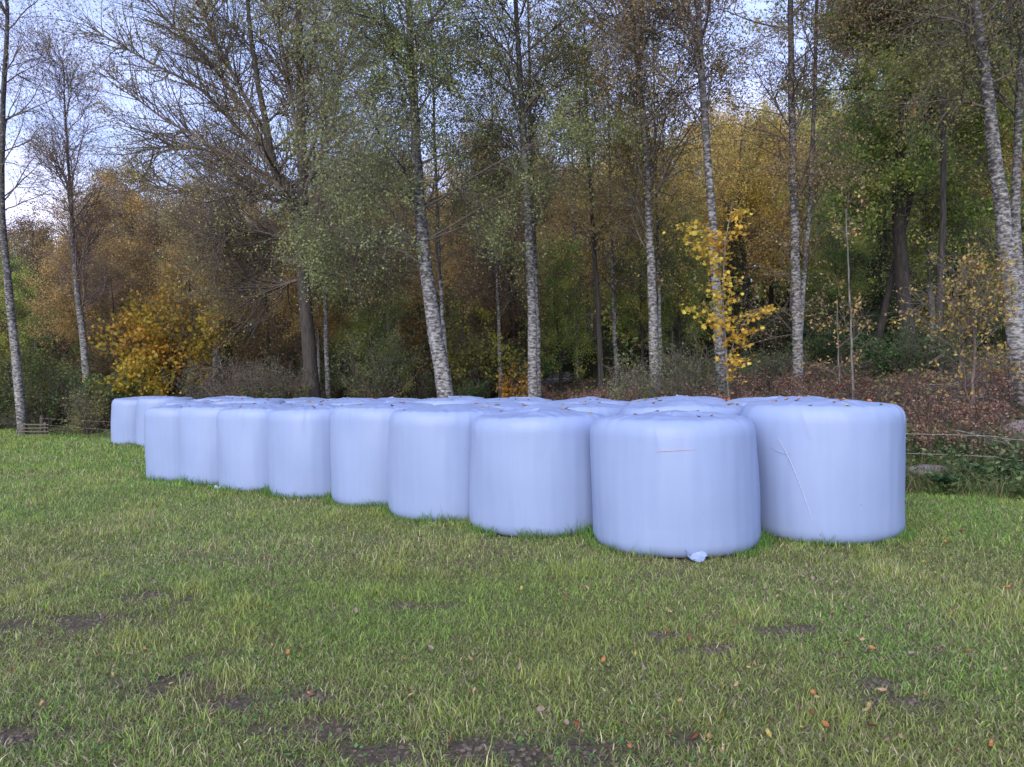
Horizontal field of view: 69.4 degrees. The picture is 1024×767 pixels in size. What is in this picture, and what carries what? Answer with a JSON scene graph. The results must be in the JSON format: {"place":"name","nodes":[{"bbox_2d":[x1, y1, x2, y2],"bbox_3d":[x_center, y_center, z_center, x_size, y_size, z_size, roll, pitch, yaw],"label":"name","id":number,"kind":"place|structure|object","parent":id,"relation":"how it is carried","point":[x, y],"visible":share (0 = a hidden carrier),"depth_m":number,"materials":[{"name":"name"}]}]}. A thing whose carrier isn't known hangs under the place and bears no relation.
{"place":"outdoors","nodes":[
{"label":"outdoors","id":0,"kind":"place"},
{"bbox_2d":[0,591,963,766],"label":"loose soil","id":1,"kind":"structure","parent":0,"point":[511,752],"depth_m":3.32,"materials":[{"name":"brown soil"}]},
{"bbox_2d":[0,0,1002,324],"label":"sky","id":2,"kind":"structure","parent":0,"point":[9,202],"materials":[{"name":"white"}]},
{"bbox_2d":[0,275,1023,766],"bbox_3d":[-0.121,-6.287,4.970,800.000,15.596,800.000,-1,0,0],"label":"ground","id":3,"kind":"structure","parent":0,"point":[388,755],"depth_m":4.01,"materials":[{"name":"green plant"}]},
{"bbox_2d":[0,242,60,392],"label":"deciduous tree","id":4,"kind":"object","parent":3,"relation":"on","point":[20,314],"visible":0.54,"depth_m":33.83,"materials":[{"name":"green plant"}]},
{"bbox_2d":[0,195,93,393],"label":"deciduous tree","id":5,"kind":"object","parent":3,"relation":"on","point":[29,226],"visible":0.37,"depth_m":38.97,"materials":[{"name":"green plant"}]},
{"bbox_2d":[0,316,105,426],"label":"shrub","id":6,"kind":"object","parent":3,"relation":"on","point":[26,361],"visible":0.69,"depth_m":26.50,"materials":[{"name":"green plant"}]},
{"bbox_2d":[0,0,117,434],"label":"birch tree","id":7,"kind":"object","parent":3,"relation":"on","point":[20,404],"visible":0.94,"depth_m":23.95,"materials":[{"name":"grey plant"}]},
{"bbox_2d":[0,0,146,424],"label":"birch tree","id":8,"kind":"object","parent":3,"relation":"on","point":[75,252],"visible":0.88,"depth_m":25.85,"materials":[{"name":"grey plant"}]},
{"bbox_2d":[21,170,145,323],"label":"deciduous tree","id":9,"kind":"object","parent":3,"relation":"on","point":[62,197],"visible":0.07,"depth_m":49.99,"materials":[{"name":"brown plant"}]},
{"bbox_2d":[46,375,125,433],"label":"shrub","id":10,"kind":"object","parent":3,"relation":"on","point":[87,423],"visible":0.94,"depth_m":23.40,"materials":[{"name":"green plant"}]},
{"bbox_2d":[17,202,155,347],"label":"deciduous tree","id":11,"kind":"object","parent":3,"relation":"on","point":[67,320],"visible":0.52,"depth_m":31.87,"materials":[{"name":"brown plant"}]},
{"bbox_2d":[40,360,158,428],"bbox_3d":[-13.935,0.546,25.241,3.652,2.857,3.310,-1,0,22],"label":"shrub","id":12,"kind":"object","parent":3,"relation":"on","point":[94,389],"visible":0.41,"depth_m":24.79,"materials":[{"name":"green plant"}]},
{"bbox_2d":[69,250,146,388],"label":"deciduous tree","id":13,"kind":"object","parent":3,"relation":"on","point":[108,370],"visible":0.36,"depth_m":28.77,"materials":[{"name":"green plant"}]},
{"bbox_2d":[67,147,191,318],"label":"deciduous tree","id":14,"kind":"object","parent":3,"relation":"on","point":[131,207],"visible":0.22,"depth_m":42.71,"materials":[{"name":"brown plant"}]},
{"bbox_2d":[111,396,147,444],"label":"wrapped bale","id":15,"kind":"object","parent":3,"relation":"on","point":[123,419],"visible":0.52,"depth_m":19.07},
{"bbox_2d":[80,353,180,421],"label":"maple shrub","id":16,"kind":"object","parent":3,"relation":"on","point":[118,383],"visible":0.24,"depth_m":25.62,"materials":[{"name":"yellow plant"}]},
{"bbox_2d":[88,264,230,396],"bbox_3d":[-12.614,-1.478,26.927,4.979,5.714,4.798,-1,0,40],"label":"maple shrub","id":17,"kind":"object","parent":3,"relation":"on","point":[174,351],"visible":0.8,"depth_m":26.26,"materials":[{"name":"yellow plant"}]},
{"bbox_2d":[136,396,193,446],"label":"wrapped bale","id":18,"kind":"object","parent":3,"relation":"on","point":[144,404],"visible":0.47,"depth_m":18.29},
{"bbox_2d":[108,189,227,374],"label":"deciduous tree","id":19,"kind":"object","parent":3,"relation":"on","point":[154,239],"visible":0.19,"depth_m":33.33,"materials":[{"name":"brown plant"}]},
{"bbox_2d":[144,401,211,481],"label":"wrapped bale","id":20,"kind":"object","parent":3,"relation":"on","point":[161,439],"visible":0.45,"depth_m":11.60},
{"bbox_2d":[137,227,249,394],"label":"deciduous tree","id":21,"kind":"object","parent":3,"relation":"on","point":[191,308],"visible":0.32,"depth_m":28.77,"materials":[{"name":"brown plant"}]},
{"bbox_2d":[138,166,273,386],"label":"deciduous tree","id":22,"kind":"object","parent":3,"relation":"on","point":[189,171],"visible":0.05,"depth_m":43.40,"materials":[{"name":"brown plant"}]},
{"bbox_2d":[178,403,251,485],"bbox_3d":[-4.574,0.932,11.747,1.356,1.250,1.326,0,0,0],"label":"wrapped bale","id":23,"kind":"object","parent":3,"relation":"on","point":[197,444],"visible":0.48,"depth_m":11.12},
{"bbox_2d":[158,343,302,398],"bbox_3d":[-8.173,0.277,21.944,4.208,2.972,4.254,-1,0,0],"label":"shrub","id":24,"kind":"object","parent":3,"relation":"on","point":[201,395],"visible":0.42,"depth_m":21.81,"materials":[{"name":"brown plant"}]},
{"bbox_2d":[18,0,448,397],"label":"oak tree","id":25,"kind":"object","parent":3,"relation":"on","point":[214,35],"visible":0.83,"depth_m":21.75,"materials":[{"name":"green plant"}]},
{"bbox_2d":[216,402,296,492],"bbox_3d":[-3.636,0.896,10.935,1.373,1.269,1.352,-2,0,0],"label":"wrapped bale","id":26,"kind":"object","parent":3,"relation":"on","point":[241,431],"visible":0.63,"depth_m":10.30},
{"bbox_2d":[215,199,327,376],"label":"deciduous tree","id":27,"kind":"object","parent":3,"relation":"on","point":[251,351],"visible":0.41,"depth_m":29.01,"materials":[{"name":"brown plant"}]},
{"bbox_2d":[237,372,315,398],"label":"shrub","id":28,"kind":"object","parent":3,"relation":"on","point":[279,394],"visible":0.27,"depth_m":21.05,"materials":[{"name":"brown plant"}]},
{"bbox_2d":[266,402,339,499],"bbox_3d":[-2.688,0.901,10.272,1.369,1.262,1.396,-1,1,0],"label":"wrapped bale","id":29,"kind":"object","parent":3,"relation":"on","point":[298,451],"visible":0.65,"depth_m":9.63},
{"bbox_2d":[252,214,367,391],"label":"deciduous tree","id":30,"kind":"object","parent":3,"relation":"on","point":[318,317],"visible":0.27,"depth_m":26.91,"materials":[{"name":"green plant"}]},
{"bbox_2d":[259,26,399,398],"bbox_3d":[-6.103,-5.561,25.100,4.653,13.227,4.913,-1,0,0],"label":"birch tree","id":31,"kind":"object","parent":3,"relation":"on","point":[327,369],"visible":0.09,"depth_m":24.93,"materials":[{"name":"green plant"}]},
{"bbox_2d":[273,160,411,391],"bbox_3d":[-7.626,-4.615,32.821,6.104,10.976,7.044,-1,0,-24],"label":"deciduous tree","id":32,"kind":"object","parent":3,"relation":"on","point":[339,352],"visible":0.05,"depth_m":32.18,"materials":[{"name":"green plant"}]},
{"bbox_2d":[321,250,422,393],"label":"deciduous tree","id":33,"kind":"object","parent":3,"relation":"on","point":[359,328],"visible":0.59,"depth_m":26.43,"materials":[{"name":"green plant"}]},
{"bbox_2d":[315,302,432,398],"bbox_3d":[-4.042,-0.645,21.798,3.684,3.564,3.753,-1,0,0],"label":"shrub","id":34,"kind":"object","parent":3,"relation":"on","point":[372,388],"visible":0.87,"depth_m":22.04,"materials":[{"name":"brown plant"}]},
{"bbox_2d":[330,400,433,507],"bbox_3d":[-1.600,0.853,9.439,1.415,1.278,1.388,0,0,0],"label":"wrapped bale","id":35,"kind":"object","parent":3,"relation":"on","point":[358,444],"visible":0.58,"depth_m":8.81},
{"bbox_2d":[349,148,469,363],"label":"deciduous tree","id":36,"kind":"object","parent":3,"relation":"on","point":[435,272],"visible":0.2,"depth_m":33.40,"materials":[{"name":"green plant"}]},
{"bbox_2d":[375,254,452,398],"bbox_3d":[-3.750,-2.228,29.068,3.660,6.053,3.832,-1,0,0],"label":"shrub","id":37,"kind":"object","parent":3,"relation":"on","point":[416,339],"visible":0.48,"depth_m":28.68,"materials":[{"name":"green plant"}]},
{"bbox_2d":[321,0,522,352],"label":"birch tree","id":38,"kind":"object","parent":3,"relation":"on","point":[438,250],"visible":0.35,"depth_m":18.76,"materials":[{"name":"green plant"}]},
{"bbox_2d":[227,0,629,397],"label":"birch tree","id":39,"kind":"object","parent":3,"relation":"on","point":[395,42],"visible":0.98,"depth_m":15.42,"materials":[{"name":"green plant"}]},
{"bbox_2d":[387,404,504,522],"bbox_3d":[-0.720,0.856,8.445,1.380,1.249,1.421,0,1,0],"label":"wrapped bale","id":40,"kind":"object","parent":3,"relation":"on","point":[428,458],"visible":0.67,"depth_m":7.79},
{"bbox_2d":[401,113,537,340],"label":"deciduous tree","id":41,"kind":"object","parent":3,"relation":"on","point":[453,274],"visible":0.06,"depth_m":45.43,"materials":[{"name":"green plant"}]},
{"bbox_2d":[419,285,527,398],"bbox_3d":[-1.124,-1.300,25.946,4.228,4.181,4.106,-1,0,29],"label":"shrub","id":42,"kind":"object","parent":3,"relation":"on","point":[468,360],"visible":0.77,"depth_m":25.38,"materials":[{"name":"green plant"}]},
{"bbox_2d":[438,152,543,352],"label":"deciduous tree","id":43,"kind":"object","parent":3,"relation":"on","point":[464,290],"visible":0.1,"depth_m":41.49,"materials":[{"name":"green plant"}]},
{"bbox_2d":[429,44,571,397],"bbox_3d":[-0.317,-5.549,24.927,5.312,12.868,4.604,-1,0,23],"label":"birch tree","id":44,"kind":"object","parent":3,"relation":"on","point":[499,306],"visible":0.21,"depth_m":24.92,"materials":[{"name":"green plant"}]},
{"bbox_2d":[0,82,1001,393],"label":"wood","id":45,"kind":"object","parent":3,"relation":"on","point":[620,334],"visible":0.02,"depth_m":62.11,"materials":[{"name":"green plant"}]},
{"bbox_2d":[455,204,559,366],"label":"deciduous tree","id":46,"kind":"object","parent":3,"relation":"on","point":[507,322],"visible":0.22,"depth_m":29.95,"materials":[{"name":"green plant"}]},
{"bbox_2d":[0,487,1023,766],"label":"clover","id":47,"kind":"object","parent":3,"relation":"on","point":[450,649],"visible":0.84,"depth_m":3.81,"materials":[{"name":"green plant"}]},
{"bbox_2d":[0,344,1023,449],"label":"forest litter","id":48,"kind":"object","parent":3,"relation":"on","point":[843,391],"visible":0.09,"depth_m":18.31,"materials":[{"name":"brown plant"}]},
{"bbox_2d":[467,336,556,396],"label":"shrub","id":49,"kind":"object","parent":3,"relation":"on","point":[547,371],"visible":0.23,"depth_m":25.82,"materials":[{"name":"green plant"}]},
{"bbox_2d":[448,128,585,354],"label":"deciduous tree","id":50,"kind":"object","parent":3,"relation":"on","point":[474,326],"visible":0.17,"depth_m":31.24,"materials":[{"name":"green plant"}]},
{"bbox_2d":[495,350,543,397],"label":"shrub","id":51,"kind":"object","parent":3,"relation":"on","point":[504,387],"visible":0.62,"depth_m":24.12,"materials":[{"name":"orange plant"}]},
{"bbox_2d":[40,420,1023,494],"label":"bank weeds","id":52,"kind":"object","parent":3,"relation":"on","point":[990,458],"visible":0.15,"depth_m":9.52,"materials":[{"name":"green plant"}]},
{"bbox_2d":[469,407,603,537],"bbox_3d":[0.278,0.855,7.622,1.445,1.217,1.443,-1,0,0],"label":"wrapped bale","id":53,"kind":"object","parent":3,"relation":"on","point":[530,468],"visible":0.77,"depth_m":6.97},
{"bbox_2d":[395,0,683,396],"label":"birch tree","id":54,"kind":"object","parent":3,"relation":"on","point":[532,345],"visible":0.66,"depth_m":16.83,"materials":[{"name":"green plant"}]},
{"bbox_2d":[431,0,652,397],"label":"birch tree","id":55,"kind":"object","parent":3,"relation":"on","point":[537,307],"visible":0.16,"depth_m":19.92,"materials":[{"name":"green plant"}]},
{"bbox_2d":[67,350,1023,465],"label":"bracken thicket","id":56,"kind":"object","parent":3,"relation":"on","point":[953,408],"visible":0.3,"depth_m":13.27,"materials":[{"name":"brown plant"}]},
{"bbox_2d":[510,228,598,391],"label":"deciduous tree","id":57,"kind":"object","parent":3,"relation":"on","point":[557,323],"visible":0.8,"depth_m":26.96,"materials":[{"name":"green plant"}]},
{"bbox_2d":[521,401,623,415],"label":"wrapped bale","id":58,"kind":"object","parent":3,"relation":"on","point":[605,409],"visible":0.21,"depth_m":8.51},
{"bbox_2d":[535,84,626,382],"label":"tree","id":59,"kind":"object","parent":3,"relation":"on","point":[575,288],"visible":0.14,"depth_m":29.93,"materials":[{"name":"green plant"}]},
{"bbox_2d":[531,150,632,376],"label":"deciduous tree","id":60,"kind":"object","parent":3,"relation":"on","point":[583,277],"visible":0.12,"depth_m":33.30,"materials":[{"name":"green plant"}]},
{"bbox_2d":[545,321,631,383],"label":"shrub","id":61,"kind":"object","parent":3,"relation":"on","point":[569,365],"visible":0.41,"depth_m":30.81,"materials":[{"name":"green plant"}]},
{"bbox_2d":[503,0,694,398],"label":"deciduous tree","id":62,"kind":"object","parent":3,"relation":"on","point":[593,241],"visible":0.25,"depth_m":19.93,"materials":[{"name":"green plant"}]},
{"bbox_2d":[544,60,672,384],"bbox_3d":[3.131,-5.748,25.015,4.636,12.051,5.334,-1,0,0],"label":"tree","id":63,"kind":"object","parent":3,"relation":"on","point":[612,290],"visible":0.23,"depth_m":24.96,"materials":[{"name":"green plant"}]},
{"bbox_2d":[599,347,675,400],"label":"shrub","id":64,"kind":"object","parent":3,"relation":"on","point":[625,384],"visible":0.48,"depth_m":15.37,"materials":[{"name":"green plant"}]},
{"bbox_2d":[596,127,683,364],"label":"spruce tree","id":65,"kind":"object","parent":3,"relation":"on","point":[635,351],"visible":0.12,"depth_m":33.37,"materials":[{"name":"green plant"}]},
{"bbox_2d":[589,207,693,376],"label":"deciduous tree","id":66,"kind":"object","parent":3,"relation":"on","point":[643,321],"visible":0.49,"depth_m":25.89,"materials":[{"name":"green plant"}]},
{"bbox_2d":[586,122,704,339],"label":"deciduous tree","id":67,"kind":"object","parent":3,"relation":"on","point":[700,177],"visible":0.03,"depth_m":37.09,"materials":[{"name":"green plant"}]},
{"bbox_2d":[520,0,798,396],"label":"birch tree","id":68,"kind":"object","parent":3,"relation":"on","point":[648,195],"visible":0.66,"depth_m":16.89,"materials":[{"name":"green plant"}]},
{"bbox_2d":[576,1,743,387],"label":"birch tree","id":69,"kind":"object","parent":3,"relation":"on","point":[658,260],"visible":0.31,"depth_m":21.77,"materials":[{"name":"green plant"}]},
{"bbox_2d":[597,62,730,365],"bbox_3d":[5.867,-6.280,27.631,5.220,11.577,5.699,-1,0,0],"label":"deciduous tree","id":70,"kind":"object","parent":3,"relation":"on","point":[671,325],"visible":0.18,"depth_m":27.94,"materials":[{"name":"green plant"}]},
{"bbox_2d":[555,0,794,397],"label":"birch tree","id":71,"kind":"object","parent":3,"relation":"on","point":[678,7],"visible":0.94,"depth_m":14.96,"materials":[{"name":"green plant"}]},
{"bbox_2d":[590,410,760,557],"bbox_3d":[1.463,0.843,6.699,1.496,1.194,1.535,-1,-1,0],"label":"wrapped bale","id":72,"kind":"object","parent":3,"relation":"on","point":[673,483],"visible":0.99,"depth_m":6.05},
{"bbox_2d":[628,194,731,364],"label":"deciduous tree","id":73,"kind":"object","parent":3,"relation":"on","point":[693,282],"visible":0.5,"depth_m":26.17,"materials":[{"name":"green plant"}]},
{"bbox_2d":[619,399,742,414],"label":"wrapped bale","id":74,"kind":"object","parent":3,"relation":"on","point":[718,406],"visible":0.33,"depth_m":7.57},
{"bbox_2d":[615,327,748,398],"bbox_3d":[3.384,-0.070,14.545,2.697,2.145,2.366,-1,0,0],"label":"shrub","id":75,"kind":"object","parent":3,"relation":"on","point":[698,376],"visible":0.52,"depth_m":14.24,"materials":[{"name":"green plant"}]},
{"bbox_2d":[663,203,785,396],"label":"maple sapling","id":76,"kind":"object","parent":3,"relation":"on","point":[724,327],"visible":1,"depth_m":13.58,"materials":[{"name":"yellow plant"}]},
{"bbox_2d":[670,84,789,306],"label":"deciduous tree","id":77,"kind":"object","parent":3,"relation":"on","point":[749,247],"visible":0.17,"depth_m":41.19,"materials":[{"name":"orange plant"}]},
{"bbox_2d":[704,205,766,354],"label":"spruce tree","id":78,"kind":"object","parent":3,"relation":"on","point":[732,263],"visible":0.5,"depth_m":28.15,"materials":[{"name":"green plant"}]},
{"bbox_2d":[658,83,821,357],"bbox_3d":[9.294,-6.507,30.675,6.747,11.394,5.901,-1,0,9],"label":"deciduous tree","id":79,"kind":"object","parent":3,"relation":"on","point":[752,199],"visible":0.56,"depth_m":29.65,"materials":[{"name":"yellow plant"}]},
{"bbox_2d":[699,296,791,356],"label":"shrub","id":80,"kind":"object","parent":3,"relation":"on","point":[774,341],"visible":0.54,"depth_m":27.49,"materials":[{"name":"green plant"}]},
{"bbox_2d":[711,335,822,394],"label":"shrub","id":81,"kind":"object","parent":3,"relation":"on","point":[775,367],"visible":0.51,"depth_m":18.79,"materials":[{"name":"green plant"}]},
{"bbox_2d":[726,113,845,310],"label":"deciduous tree","id":82,"kind":"object","parent":3,"relation":"on","point":[800,211],"visible":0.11,"depth_m":40.23,"materials":[{"name":"green plant"}]},
{"bbox_2d":[679,0,907,395],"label":"birch tree","id":83,"kind":"object","parent":3,"relation":"on","point":[798,304],"visible":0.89,"depth_m":16.90,"materials":[{"name":"green plant"}]},
{"bbox_2d":[764,299,857,356],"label":"shrub","id":84,"kind":"object","parent":3,"relation":"on","point":[806,332],"visible":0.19,"depth_m":27.37,"materials":[{"name":"green plant"}]},
{"bbox_2d":[739,397,905,544],"bbox_3d":[2.972,0.767,7.120,1.502,1.294,1.465,-1,0,-21],"label":"wrapped bale","id":85,"kind":"object","parent":3,"relation":"on","point":[829,469],"visible":0.84,"depth_m":6.48},
{"bbox_2d":[803,319,856,363],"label":"shrub","id":86,"kind":"object","parent":3,"relation":"on","point":[824,352],"visible":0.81,"depth_m":22.46,"materials":[{"name":"green plant"}]},
{"bbox_2d":[782,204,882,338],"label":"deciduous tree","id":87,"kind":"object","parent":3,"relation":"on","point":[833,291],"visible":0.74,"depth_m":27.44,"materials":[{"name":"green plant"}]},
{"bbox_2d":[796,293,881,395],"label":"sapling","id":88,"kind":"object","parent":3,"relation":"on","point":[837,343],"visible":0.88,"depth_m":15.87,"materials":[{"name":"grey plant"}]},
{"bbox_2d":[828,191,878,398],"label":"sapling","id":89,"kind":"object","parent":3,"relation":"on","point":[851,316],"visible":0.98,"depth_m":14.98,"materials":[{"name":"green plant"}]},
{"bbox_2d":[829,305,897,353],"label":"shrub","id":90,"kind":"object","parent":3,"relation":"on","point":[872,332],"visible":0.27,"depth_m":25.89,"materials":[{"name":"green plant"}]},
{"bbox_2d":[852,201,897,337],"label":"spruce tree","id":91,"kind":"object","parent":3,"relation":"on","point":[880,299],"visible":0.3,"depth_m":27.58,"materials":[{"name":"green plant"}]},
{"bbox_2d":[736,0,1023,359],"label":"oak tree","id":92,"kind":"object","parent":3,"relation":"on","point":[899,220],"visible":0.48,"depth_m":20.56,"materials":[{"name":"green plant"}]},
{"bbox_2d":[797,45,993,322],"bbox_3d":[16.839,-8.446,32.759,8.431,15.160,9.730,-1,0,35],"label":"deciduous tree","id":93,"kind":"object","parent":3,"relation":"on","point":[862,234],"visible":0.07,"depth_m":32.13,"materials":[{"name":"green plant"}]},
{"bbox_2d":[839,0,956,373],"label":"oak tree","id":94,"kind":"object","parent":3,"relation":"on","point":[943,218],"visible":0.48,"depth_m":17.96,"materials":[{"name":"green plant"}]},
{"bbox_2d":[836,304,984,374],"bbox_3d":[10.078,-0.945,18.550,3.327,1.957,2.755,-1,0,44],"label":"shrub","id":95,"kind":"object","parent":3,"relation":"on","point":[888,358],"visible":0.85,"depth_m":18.34,"materials":[{"name":"green plant"}]},
{"bbox_2d":[827,25,1011,353],"bbox_3d":[12.226,-6.366,22.130,5.525,11.210,4.639,-1,0,38],"label":"deciduous tree","id":96,"kind":"object","parent":3,"relation":"on","point":[930,289],"visible":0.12,"depth_m":21.92,"materials":[{"name":"green plant"}]},
{"bbox_2d":[850,0,1023,406],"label":"birch tree","id":97,"kind":"object","parent":3,"relation":"on","point":[1005,239],"visible":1,"depth_m":13.89,"materials":[{"name":"green plant"}]},
{"bbox_2d":[886,276,993,348],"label":"shrub","id":98,"kind":"object","parent":3,"relation":"on","point":[924,317],"visible":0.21,"depth_m":23.82,"materials":[{"name":"green plant"}]},
{"bbox_2d":[884,232,1023,441],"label":"sapling","id":99,"kind":"object","parent":3,"relation":"on","point":[971,302],"visible":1,"depth_m":10.83,"materials":[{"name":"yellow plant"}]},
{"bbox_2d":[892,0,1023,309],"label":"birch tree","id":100,"kind":"object","parent":3,"relation":"on","point":[1015,206],"visible":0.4,"depth_m":15.93,"materials":[{"name":"green plant"}]},
{"bbox_2d":[892,2,1023,352],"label":"deciduous tree","id":101,"kind":"object","parent":3,"relation":"on","point":[993,240],"visible":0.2,"depth_m":19.99,"materials":[{"name":"green plant"}]},
{"bbox_2d":[906,432,1023,497],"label":"bank plants","id":102,"kind":"object","parent":3,"relation":"on","point":[988,469],"visible":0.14,"depth_m":9.31,"materials":[{"name":"green plant"}]},
{"bbox_2d":[0,413,1023,501],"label":"rough grass","id":103,"kind":"structure","parent":0,"point":[53,426],"depth_m":12.31,"materials":[{"name":"green plant"}]},
{"bbox_2d":[107,441,926,562],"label":"uncut grass","id":104,"kind":"structure","parent":0,"point":[763,535],"depth_m":6.92,"materials":[{"name":"green plant"}]},
{"bbox_2d":[905,417,1023,498],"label":"bank grass","id":105,"kind":"structure","parent":0,"point":[996,491],"depth_m":9.46,"materials":[{"name":"green plant"}]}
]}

